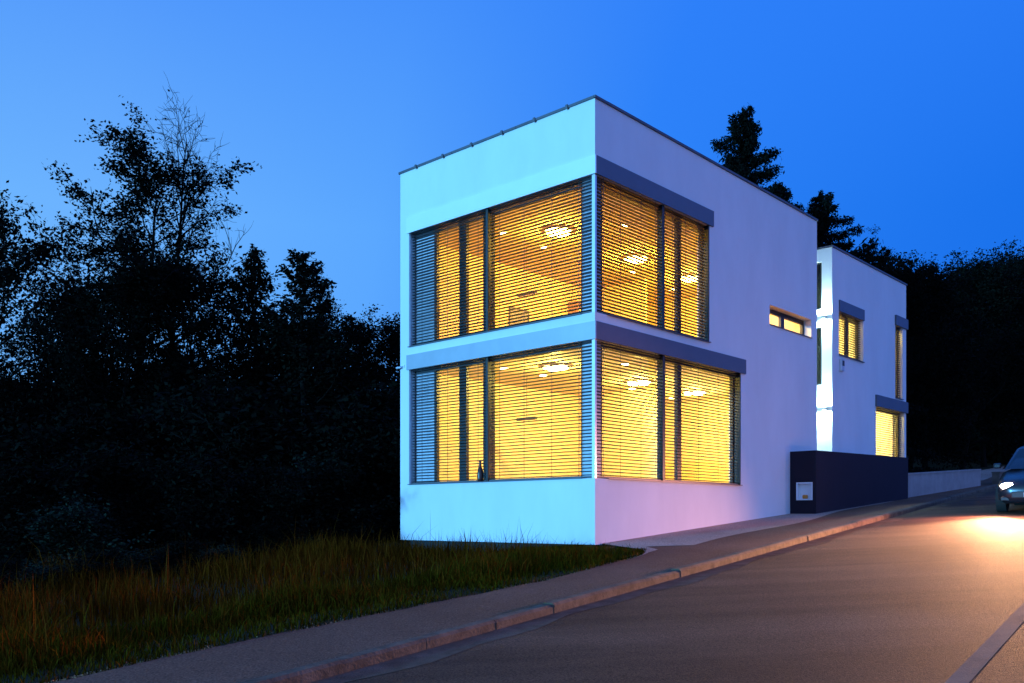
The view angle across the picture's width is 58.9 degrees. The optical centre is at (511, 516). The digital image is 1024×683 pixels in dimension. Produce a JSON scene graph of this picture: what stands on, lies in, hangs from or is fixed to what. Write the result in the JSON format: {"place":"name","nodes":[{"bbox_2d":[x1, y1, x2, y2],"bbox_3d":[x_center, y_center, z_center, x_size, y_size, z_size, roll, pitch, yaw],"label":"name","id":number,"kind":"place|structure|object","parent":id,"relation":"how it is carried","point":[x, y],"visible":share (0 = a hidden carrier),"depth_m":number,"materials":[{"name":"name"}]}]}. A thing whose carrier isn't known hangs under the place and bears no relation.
{"place":"outdoors","nodes":[
{"label":"outdoors","id":0,"kind":"place"},
{"bbox_2d":[0,524,600,672],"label":"meadow grass","id":1,"kind":"structure","parent":0,"point":[198,582],"depth_m":13.69,"materials":[{"name":"green plant"}]},
{"bbox_2d":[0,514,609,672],"bbox_3d":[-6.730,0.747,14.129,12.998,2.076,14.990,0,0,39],"label":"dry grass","id":2,"kind":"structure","parent":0,"point":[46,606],"depth_m":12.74,"materials":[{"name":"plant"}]},
{"bbox_2d":[0,441,1005,682],"bbox_3d":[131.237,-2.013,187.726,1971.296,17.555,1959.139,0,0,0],"label":"ground","id":3,"kind":"structure","parent":0,"point":[930,464],"depth_m":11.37,"materials":[{"name":"green plant"}]},
{"bbox_2d":[0,554,40,599],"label":"weed clump","id":4,"kind":"object","parent":3,"relation":"on","point":[11,566],"visible":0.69,"depth_m":13.59,"materials":[{"name":"green plant"}]},
{"bbox_2d":[0,394,74,543],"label":"tall bush","id":5,"kind":"object","parent":3,"relation":"on","point":[16,432],"visible":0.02,"depth_m":23.97,"materials":[{"name":"green plant"}]},
{"bbox_2d":[0,474,87,563],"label":"bush","id":6,"kind":"object","parent":3,"relation":"on","point":[26,532],"visible":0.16,"depth_m":17.98,"materials":[{"name":"green plant"}]},
{"bbox_2d":[0,448,94,571],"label":"bush","id":7,"kind":"object","parent":3,"relation":"on","point":[29,481],"visible":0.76,"depth_m":17.83,"materials":[{"name":"green plant"}]},
{"bbox_2d":[14,559,80,591],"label":"weed clump","id":8,"kind":"object","parent":3,"relation":"on","point":[34,573],"visible":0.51,"depth_m":14.97,"materials":[{"name":"green plant"}]},
{"bbox_2d":[0,180,143,432],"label":"broadleaf tree","id":9,"kind":"object","parent":3,"relation":"on","point":[26,254],"visible":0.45,"depth_m":25.74,"materials":[{"name":"green plant"}]},
{"bbox_2d":[0,411,144,552],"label":"tall bush","id":10,"kind":"object","parent":3,"relation":"on","point":[43,437],"visible":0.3,"depth_m":21.85,"materials":[{"name":"green plant"}]},
{"bbox_2d":[2,487,155,575],"bbox_3d":[-8.557,0.417,17.535,3.035,1.996,2.387,0,0,36],"label":"bush","id":11,"kind":"object","parent":3,"relation":"on","point":[71,522],"visible":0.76,"depth_m":17.33,"materials":[{"name":"green plant"}]},
{"bbox_2d":[24,413,145,551],"bbox_3d":[-10.769,-0.791,23.237,5.035,4.015,3.881,0,0,40],"label":"tall bush","id":12,"kind":"object","parent":3,"relation":"on","point":[80,445],"visible":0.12,"depth_m":22.53,"materials":[{"name":"green plant"}]},
{"bbox_2d":[0,393,180,551],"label":"tall bush","id":13,"kind":"object","parent":3,"relation":"on","point":[117,426],"visible":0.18,"depth_m":22.98,"materials":[{"name":"green plant"}]},
{"bbox_2d":[0,270,184,421],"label":"broadleaf tree","id":14,"kind":"object","parent":3,"relation":"on","point":[18,379],"visible":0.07,"depth_m":28.17,"materials":[{"name":"green plant"}]},
{"bbox_2d":[0,243,231,434],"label":"broadleaf tree","id":15,"kind":"object","parent":3,"relation":"on","point":[133,294],"visible":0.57,"depth_m":24.89,"materials":[{"name":"green plant"}]},
{"bbox_2d":[24,385,212,539],"bbox_3d":[-9.718,-1.275,24.508,6.026,4.805,4.645,0,0,21],"label":"tall bush","id":16,"kind":"object","parent":3,"relation":"on","point":[127,410],"visible":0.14,"depth_m":24.07,"materials":[{"name":"green plant"}]},
{"bbox_2d":[45,435,196,555],"bbox_3d":[-8.428,-0.248,19.878,2.955,3.057,3.834,0,0,-19],"label":"bush","id":17,"kind":"object","parent":3,"relation":"on","point":[121,477],"visible":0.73,"depth_m":19.01,"materials":[{"name":"green plant"}]},
{"bbox_2d":[109,547,193,576],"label":"weed clump","id":18,"kind":"object","parent":3,"relation":"on","point":[151,562],"visible":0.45,"depth_m":16.20,"materials":[{"name":"green plant"}]},
{"bbox_2d":[0,95,317,417],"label":"broadleaf tree","id":19,"kind":"object","parent":3,"relation":"on","point":[144,183],"visible":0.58,"depth_m":27.33,"materials":[{"name":"green plant"}]},
{"bbox_2d":[37,231,283,417],"bbox_3d":[-10.088,-3.844,27.162,7.627,9.102,6.771,0,0,-16],"label":"broadleaf tree","id":20,"kind":"object","parent":3,"relation":"on","point":[216,319],"visible":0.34,"depth_m":26.19,"materials":[{"name":"green plant"}]},
{"bbox_2d":[143,537,209,576],"bbox_3d":[-6.009,0.771,16.127,1.503,0.856,1.241,0,0,37],"label":"weed clump","id":21,"kind":"object","parent":3,"relation":"on","point":[183,549],"visible":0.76,"depth_m":16.14,"materials":[{"name":"green plant"}]},
{"bbox_2d":[98,79,262,399],"bbox_3d":[-10.791,-6.457,29.052,4.884,14.171,4.562,0,0,-27],"label":"bare topped tree","id":22,"kind":"object","parent":3,"relation":"on","point":[181,221],"visible":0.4,"depth_m":28.59,"materials":[{"name":"green plant"}]},
{"bbox_2d":[0,340,399,407],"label":"distant wood","id":23,"kind":"object","parent":3,"relation":"on","point":[49,383],"depth_m":41.02,"materials":[{"name":"green plant"}]},
{"bbox_2d":[178,543,253,571],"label":"weed clump","id":24,"kind":"object","parent":3,"relation":"on","point":[227,552],"visible":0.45,"depth_m":16.98,"materials":[{"name":"green plant"}]},
{"bbox_2d":[191,243,313,423],"bbox_3d":[-7.997,-3.732,26.991,4.685,8.671,5.060,0,0,-22],"label":"slender tree","id":25,"kind":"object","parent":3,"relation":"on","point":[255,267],"visible":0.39,"depth_m":26.62,"materials":[{"name":"green plant"}]},
{"bbox_2d":[151,365,381,529],"bbox_3d":[-6.117,-1.289,23.019,6.123,4.882,4.719,0,0,-38],"label":"tall bush","id":26,"kind":"object","parent":3,"relation":"on","point":[238,411],"visible":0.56,"depth_m":22.02,"materials":[{"name":"green plant"}]},
{"bbox_2d":[259,418,325,527],"bbox_3d":[-5.226,-0.950,24.737,4.630,3.692,3.568,0,0,-44],"label":"tall bush","id":27,"kind":"object","parent":3,"relation":"on","point":[291,435],"visible":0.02,"depth_m":23.91,"materials":[{"name":"green plant"}]},
{"bbox_2d":[237,300,358,426],"bbox_3d":[-7.438,-3.395,30.765,5.628,7.566,6.340,0,0,-9],"label":"broadleaf tree","id":28,"kind":"object","parent":3,"relation":"on","point":[264,390],"visible":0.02,"depth_m":29.83,"materials":[{"name":"green plant"}]},
{"bbox_2d":[271,276,363,418],"bbox_3d":[-6.120,-3.638,28.752,4.598,8.121,3.645,0,0,27],"label":"broadleaf tree","id":29,"kind":"object","parent":3,"relation":"on","point":[332,324],"visible":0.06,"depth_m":28.56,"materials":[{"name":"green plant"}]},
{"bbox_2d":[241,248,398,467],"bbox_3d":[-5.812,-3.550,25.636,5.996,8.207,6.476,0,0,44],"label":"slender tree","id":30,"kind":"object","parent":3,"relation":"on","point":[304,277],"visible":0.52,"depth_m":25.57,"materials":[{"name":"green plant"}]},
{"bbox_2d":[292,528,374,549],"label":"weed clump","id":31,"kind":"object","parent":3,"relation":"on","point":[350,535],"visible":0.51,"depth_m":20.01,"materials":[{"name":"green plant"}]},
{"bbox_2d":[274,303,399,403],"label":"broadleaf tree","id":32,"kind":"object","parent":3,"relation":"on","point":[365,338],"visible":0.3,"depth_m":29.44,"materials":[{"name":"green plant"}]},
{"bbox_2d":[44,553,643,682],"bbox_3d":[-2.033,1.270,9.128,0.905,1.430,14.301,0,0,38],"label":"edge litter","id":33,"kind":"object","parent":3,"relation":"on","point":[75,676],"visible":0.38,"depth_m":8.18,"materials":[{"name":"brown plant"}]},
{"bbox_2d":[296,369,399,530],"bbox_3d":[-3.792,-1.615,24.325,4.729,4.893,6.136,0,0,-8],"label":"tall bush","id":34,"kind":"object","parent":3,"relation":"on","point":[387,403],"visible":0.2,"depth_m":24.12,"materials":[{"name":"green plant"}]},
{"bbox_2d":[307,312,399,410],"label":"broadleaf tree","id":35,"kind":"object","parent":3,"relation":"on","point":[393,351],"visible":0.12,"depth_m":30.01,"materials":[{"name":"green plant"}]},
{"bbox_2d":[372,463,399,533],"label":"bush","id":36,"kind":"object","parent":3,"relation":"on","point":[395,500],"visible":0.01,"depth_m":23.35,"materials":[{"name":"green plant"}]},
{"bbox_2d":[240,484,998,682],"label":"kerb","id":37,"kind":"structure","parent":3,"relation":"on","point":[316,671],"depth_m":9.38,"materials":[{"name":"concrete"}]},
{"bbox_2d":[398,95,907,550],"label":"house","id":38,"kind":"structure","parent":3,"relation":"on","point":[747,338],"depth_m":19.12,"materials":[{"name":"white paint"}]},
{"bbox_2d":[477,460,482,481],"bbox_3d":[-0.641,-0.930,18.265,0.124,0.430,0.124,0,0,0],"label":"bottle","id":39,"kind":"object","parent":38,"relation":"on","point":[480,474],"visible":1,"depth_m":18.23,"materials":[{"name":"black glass"}]},
{"bbox_2d":[407,342,591,484],"bbox_3d":[-0.338,-1.960,18.117,5.005,2.520,0.279,0,0,43],"label":"window","id":40,"kind":"structure","parent":38,"relation":"in","point":[424,383],"depth_m":18.32,"materials":[{"name":"clear glass"}]},
{"bbox_2d":[408,176,591,346],"bbox_3d":[-0.338,-4.935,18.117,5.005,2.490,0.279,0,0,43],"label":"window","id":41,"kind":"structure","parent":38,"relation":"in","point":[424,245],"depth_m":18.16,"materials":[{"name":"clear glass"}]},
{"bbox_2d":[509,307,528,324],"bbox_3d":[0.175,-4.850,22.277,0.030,0.540,0.720,0,0,43],"label":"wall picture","id":42,"kind":"object","parent":38,"relation":"attached to","point":[518,316],"depth_m":22.23},
{"bbox_2d":[516,377,536,420],"bbox_3d":[0.332,-2.695,20.500,0.560,1.010,0.100,0,0,43],"label":"spotlight bar","id":43,"kind":"object","parent":38,"relation":"hanging from","point":[526,410],"visible":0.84,"depth_m":20.50,"materials":[{"name":"black plastic"}]},
{"bbox_2d":[517,249,536,296],"bbox_3d":[0.332,-5.560,20.500,0.560,1.080,0.100,0,0,43],"label":"spotlight bar","id":44,"kind":"object","parent":38,"relation":"hanging from","point":[526,285],"visible":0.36,"depth_m":20.50,"materials":[{"name":"black plastic"}]},
{"bbox_2d":[542,363,569,370],"bbox_3d":[0.924,-3.163,19.165,0.600,0.075,0.600,0,0,43],"label":"ceiling lamp","id":45,"kind":"object","parent":38,"relation":"attached to","point":[556,366],"visible":0.56,"depth_m":18.97,"materials":[{"name":"white ceramic"}]},
{"bbox_2d":[544,226,571,236],"bbox_3d":[0.983,-6.062,19.273,0.600,0.075,0.600,0,0,43],"label":"ceiling lamp","id":46,"kind":"object","parent":38,"relation":"attached to","point":[558,230],"visible":0.31,"depth_m":19.16,"materials":[{"name":"white ceramic"}]},
{"bbox_2d":[568,300,580,313],"bbox_3d":[1.988,-4.552,24.006,0.350,2.100,1.200,0,0,43],"label":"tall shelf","id":47,"kind":"object","parent":38,"relation":"on","point":[574,307],"visible":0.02,"depth_m":23.55,"materials":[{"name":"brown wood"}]},
{"bbox_2d":[623,254,648,263],"bbox_3d":[2.910,-6.062,21.332,0.600,0.075,0.600,0,0,43],"label":"ceiling lamp","id":48,"kind":"object","parent":38,"relation":"attached to","point":[635,259],"visible":0.34,"depth_m":21.22,"materials":[{"name":"white ceramic"}]},
{"bbox_2d":[626,379,650,385],"bbox_3d":[2.980,-3.163,21.349,0.600,0.075,0.600,0,0,43],"label":"ceiling lamp","id":49,"kind":"object","parent":38,"relation":"attached to","point":[637,382],"visible":0.46,"depth_m":21.19,"materials":[{"name":"white ceramic"}]},
{"bbox_2d":[597,177,710,342],"bbox_3d":[2.789,-4.935,17.844,0.279,2.490,3.910,0,0,43],"label":"window","id":50,"kind":"structure","parent":38,"relation":"in","point":[659,212],"depth_m":17.85,"materials":[{"name":"clear glass"}]},
{"bbox_2d":[597,342,742,485],"bbox_3d":[3.247,-1.960,18.340,0.279,2.520,5.260,0,0,43],"label":"window","id":51,"kind":"structure","parent":38,"relation":"in","point":[735,378],"depth_m":18.24,"materials":[{"name":"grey glass"}]},
{"bbox_2d":[681,274,696,281],"bbox_3d":[4.511,-6.062,23.066,0.600,0.075,0.600,0,0,43],"label":"ceiling lamp","id":52,"kind":"object","parent":38,"relation":"attached to","point":[688,278],"visible":0.12,"depth_m":22.91,"materials":[{"name":"white ceramic"}]},
{"bbox_2d":[683,390,705,395],"bbox_3d":[4.651,-3.163,23.114,0.600,0.075,0.600,0,0,43],"label":"ceiling lamp","id":53,"kind":"object","parent":38,"relation":"attached to","point":[694,393],"visible":0.47,"depth_m":22.95,"materials":[{"name":"white ceramic"}]},
{"bbox_2d":[770,309,811,337],"bbox_3d":[6.698,-4.735,22.116,0.294,0.470,2.230,0,0,43],"label":"window","id":54,"kind":"structure","parent":38,"relation":"in","point":[781,316],"depth_m":22.17,"materials":[{"name":"grey glass"}]},
{"bbox_2d":[817,262,821,309],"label":"window","id":55,"kind":"structure","parent":38,"relation":"in","point":[819,265],"depth_m":24.09,"materials":[{"name":"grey glass"}]},
{"bbox_2d":[817,328,821,384],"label":"window","id":56,"kind":"structure","parent":38,"relation":"in","point":[819,330],"depth_m":24.09,"materials":[{"name":"grey glass"}]},
{"bbox_2d":[840,358,844,370],"bbox_3d":[8.793,-4.050,24.150,0.082,0.320,0.180,0,0,43],"label":"wall lamp","id":57,"kind":"object","parent":38,"relation":"attached to","point":[842,364],"visible":1,"depth_m":24.09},
{"bbox_2d":[839,312,864,362],"bbox_3d":[9.183,-4.890,24.747,0.249,1.180,1.650,0,0,43],"label":"window","id":58,"kind":"structure","parent":38,"relation":"in","point":[847,320],"depth_m":24.82,"materials":[{"name":"grey glass"}]},
{"bbox_2d":[876,408,901,456],"bbox_3d":[11.092,-2.140,26.892,0.151,2.080,2.250,0,0,43],"label":"window","id":59,"kind":"structure","parent":38,"relation":"in","point":[879,410],"depth_m":27.01,"materials":[{"name":"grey glass"}]},
{"bbox_2d":[895,326,903,399],"bbox_3d":[11.594,-4.645,27.359,0.249,2.190,0.600,0,0,43],"label":"window","id":60,"kind":"structure","parent":38,"relation":"in","point":[897,331],"depth_m":27.46,"materials":[{"name":"grey glass"}]},
{"bbox_2d":[710,105,792,204],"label":"spruce tree","id":61,"kind":"object","parent":3,"relation":"on","point":[744,161],"visible":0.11,"depth_m":32.42,"materials":[{"name":"green plant"}]},
{"bbox_2d":[772,181,805,210],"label":"spruce tree","id":62,"kind":"object","parent":3,"relation":"on","point":[788,195],"depth_m":36.74,"materials":[{"name":"green plant"}]},
{"bbox_2d":[790,450,907,513],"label":"garden wall","id":63,"kind":"structure","parent":3,"relation":"on","point":[823,481],"depth_m":22.67,"materials":[{"name":"black concrete"}]},
{"bbox_2d":[806,190,952,472],"bbox_3d":[13.523,-7.353,37.914,9.632,12.694,8.766,0,0,43],"label":"spruce tree","id":64,"kind":"object","parent":3,"relation":"on","point":[822,208],"visible":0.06,"depth_m":37.46,"materials":[{"name":"green plant"}]},
{"bbox_2d":[855,227,931,393],"bbox_3d":[15.276,-6.909,38.708,3.645,11.379,4.598,0,0,-26],"label":"broadleaf tree","id":65,"kind":"object","parent":3,"relation":"on","point":[879,261],"visible":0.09,"depth_m":38.16,"materials":[{"name":"green plant"}]},
{"bbox_2d":[818,237,1023,464],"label":"hillside wood","id":66,"kind":"object","parent":3,"relation":"on","point":[993,455],"visible":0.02,"depth_m":59.76,"materials":[{"name":"green plant"}]},
{"bbox_2d":[880,252,968,464],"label":"broadleaf tree","id":67,"kind":"object","parent":3,"relation":"on","point":[913,292],"visible":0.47,"depth_m":41.37,"materials":[{"name":"green plant"}]},
{"bbox_2d":[908,469,980,497],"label":"roadside wall","id":68,"kind":"structure","parent":3,"relation":"on","point":[922,483],"depth_m":28.64,"materials":[{"name":"grey concrete"}]},
{"bbox_2d":[884,257,1009,468],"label":"broadleaf tree","id":69,"kind":"object","parent":3,"relation":"on","point":[959,362],"visible":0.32,"depth_m":42.05,"materials":[{"name":"green plant"}]},
{"bbox_2d":[889,250,1023,468],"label":"broadleaf tree","id":70,"kind":"object","parent":3,"relation":"on","point":[964,397],"visible":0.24,"depth_m":42.84,"materials":[{"name":"green plant"}]},
{"bbox_2d":[908,248,1023,469],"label":"broadleaf tree","id":71,"kind":"object","parent":3,"relation":"on","point":[993,283],"visible":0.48,"depth_m":50.79,"materials":[{"name":"green plant"}]},
{"bbox_2d":[925,248,1023,466],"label":"broadleaf tree","id":72,"kind":"object","parent":3,"relation":"on","point":[1020,396],"visible":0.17,"depth_m":53.72,"materials":[{"name":"green plant"}]},
{"bbox_2d":[946,236,1023,463],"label":"broadleaf tree","id":73,"kind":"object","parent":3,"relation":"on","point":[1021,296],"visible":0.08,"depth_m":58.57,"materials":[{"name":"green plant"}]},
{"bbox_2d":[991,471,1005,484],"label":"roadside wall","id":74,"kind":"structure","parent":3,"relation":"on","point":[996,476],"depth_m":32.10,"materials":[{"name":"grey concrete"}]},
{"bbox_2d":[0,0,1023,384],"label":"sky","id":75,"kind":"structure","parent":0,"point":[910,112],"materials":[{"name":"blue"}]},
{"bbox_2d":[52,477,991,682],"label":"pavement","id":76,"kind":"structure","parent":0,"point":[242,661],"depth_m":9.13,"materials":[{"name":"concrete"}]},
{"bbox_2d":[345,490,1023,682],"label":"road","id":77,"kind":"structure","parent":0,"point":[933,596],"depth_m":8.58,"materials":[{"name":"grey asphalt"}]},
{"bbox_2d":[311,488,995,682],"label":"gutter dirt","id":78,"kind":"structure","parent":77,"relation":"on","point":[427,656],"depth_m":9.23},
{"bbox_2d":[945,603,1023,682],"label":"line","id":79,"kind":"object","parent":77,"relation":"on","point":[972,665],"visible":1,"depth_m":7.05,"materials":[{"name":"paint"}]},
{"bbox_2d":[993,446,1023,511],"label":"car","id":80,"kind":"object","parent":77,"relation":"on","point":[1010,488],"visible":1,"depth_m":20.26,"materials":[{"name":"paint"}]},
{"bbox_2d":[603,466,1009,557],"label":"forecourt","id":81,"kind":"structure","parent":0,"point":[695,536],"depth_m":17.98,"materials":[{"name":"grey concrete"}]}
]}

